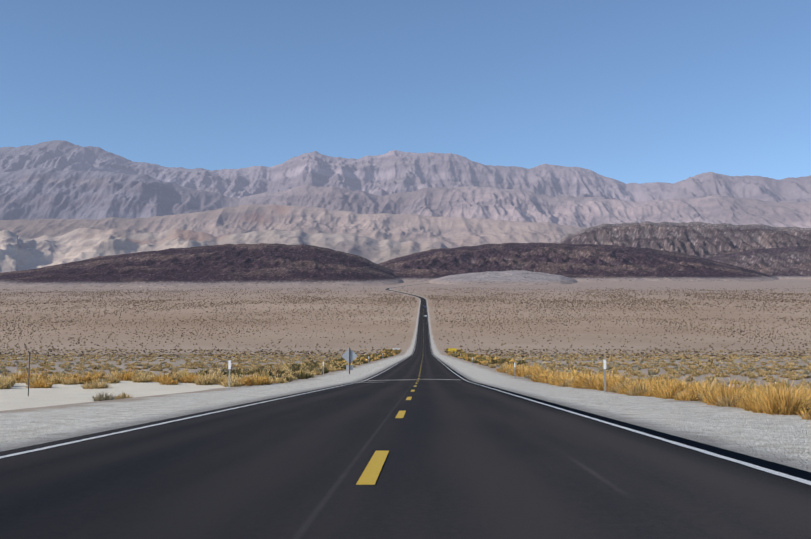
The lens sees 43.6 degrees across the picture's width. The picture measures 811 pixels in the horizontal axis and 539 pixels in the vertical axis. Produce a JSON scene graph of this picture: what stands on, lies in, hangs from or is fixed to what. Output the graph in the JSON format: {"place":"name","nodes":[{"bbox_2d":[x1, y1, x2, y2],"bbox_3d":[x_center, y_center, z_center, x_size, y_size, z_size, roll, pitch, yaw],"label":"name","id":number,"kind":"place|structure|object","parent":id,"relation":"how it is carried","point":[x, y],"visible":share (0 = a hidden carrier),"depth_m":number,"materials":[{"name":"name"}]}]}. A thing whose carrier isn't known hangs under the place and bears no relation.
{"place":"outdoors","nodes":[
{"label":"outdoors","id":0,"kind":"place"},
{"bbox_2d":[0,283,810,538],"bbox_3d":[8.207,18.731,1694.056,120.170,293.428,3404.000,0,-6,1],"label":"road","id":1,"kind":"structure","parent":0,"point":[464,459],"depth_m":7.66,"materials":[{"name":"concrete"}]},
{"bbox_2d":[0,288,420,457],"bbox_3d":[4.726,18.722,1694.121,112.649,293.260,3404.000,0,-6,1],"label":"edge line","id":2,"kind":"object","parent":1,"relation":"on","point":[156,424],"visible":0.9,"depth_m":14.25,"materials":[{"name":"white paint"}]},
{"bbox_2d":[356,289,423,484],"bbox_3d":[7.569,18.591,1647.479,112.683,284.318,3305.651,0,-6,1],"label":"dashes","id":3,"kind":"structure","parent":1,"relation":"on","point":[370,473],"depth_m":8.11,"materials":[{"name":"yellow paint"}]},
{"bbox_2d":[367,379,452,380],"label":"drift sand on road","id":4,"kind":"structure","parent":1,"relation":"on","point":[415,379],"depth_m":69.70,"materials":[{"name":"grey sand"}]},
{"bbox_2d":[425,299,810,484],"bbox_3d":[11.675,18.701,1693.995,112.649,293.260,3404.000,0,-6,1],"label":"edge line","id":5,"kind":"object","parent":1,"relation":"on","point":[751,465],"visible":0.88,"depth_m":10.82,"materials":[{"name":"white paint"}]},
{"bbox_2d":[0,279,810,471],"bbox_3d":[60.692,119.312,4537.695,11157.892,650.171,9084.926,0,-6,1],"label":"ground","id":6,"kind":"structure","parent":0,"point":[55,412],"depth_m":538.44,"materials":[{"name":"beige sand"}]},
{"bbox_2d":[28,352,30,395],"bbox_3d":[-16.866,4.831,45.416,0.070,2.300,0.041,0,-6,1],"label":"marker post","id":7,"kind":"object","parent":6,"relation":"on","point":[29,373],"visible":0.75,"depth_m":45.41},
{"bbox_2d":[228,360,230,390],"bbox_3d":[-7.233,4.503,41.652,0.100,1.540,0.035,0,-6,1],"label":"delineator","id":8,"kind":"object","parent":6,"relation":"on","point":[229,364],"visible":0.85,"depth_m":41.68,"materials":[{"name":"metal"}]},
{"bbox_2d":[342,348,356,373],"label":"road sign","id":9,"kind":"object","parent":6,"relation":"on","point":[349,355],"visible":0.98,"depth_m":94.55,"materials":[{"name":"grey metal"}]},
{"bbox_2d":[0,287,810,349],"bbox_3d":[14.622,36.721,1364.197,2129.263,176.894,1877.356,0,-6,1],"label":"bushes","id":10,"kind":"object","parent":6,"relation":"on","point":[438,300],"visible":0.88,"depth_m":1021.23,"materials":[{"name":"brown plant"}]},
{"bbox_2d":[0,360,810,387],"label":"bushes","id":11,"kind":"object","parent":6,"relation":"on","point":[290,372],"visible":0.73,"depth_m":102.98,"materials":[{"name":"plant"}]},
{"bbox_2d":[0,348,810,366],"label":"bushes","id":12,"kind":"object","parent":6,"relation":"on","point":[479,359],"visible":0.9,"depth_m":252.47,"materials":[{"name":"brown plant"}]},
{"bbox_2d":[0,367,810,402],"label":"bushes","id":13,"kind":"object","parent":6,"relation":"on","point":[678,390],"visible":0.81,"depth_m":47.59,"materials":[{"name":"plant"}]},
{"bbox_2d":[603,360,605,392],"bbox_3d":[7.559,4.186,38.396,0.100,1.540,0.035,0,-6,1],"label":"delineator","id":14,"kind":"object","parent":6,"relation":"on","point":[604,361],"visible":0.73,"depth_m":38.40,"materials":[{"name":"metal"}]},
{"bbox_2d":[697,371,810,419],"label":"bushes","id":15,"kind":"object","parent":6,"relation":"on","point":[779,402],"visible":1,"depth_m":20.72,"materials":[{"name":"plant"}]},
{"bbox_2d":[0,140,810,272],"bbox_3d":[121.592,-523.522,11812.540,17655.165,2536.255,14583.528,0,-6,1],"label":"mountain range","id":16,"kind":"structure","parent":0,"point":[62,202],"depth_m":9394.83,"materials":[{"name":"grey stone"}]},
{"bbox_2d":[0,221,810,287],"bbox_3d":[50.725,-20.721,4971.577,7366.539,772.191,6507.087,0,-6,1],"label":"hills","id":17,"kind":"structure","parent":0,"point":[675,251],"depth_m":3346.51,"materials":[{"name":"brown stone"}]},
{"bbox_2d":[0,0,810,183],"label":"sky","id":18,"kind":"structure","parent":0,"point":[625,91],"materials":[{"name":"blue"}]}
]}

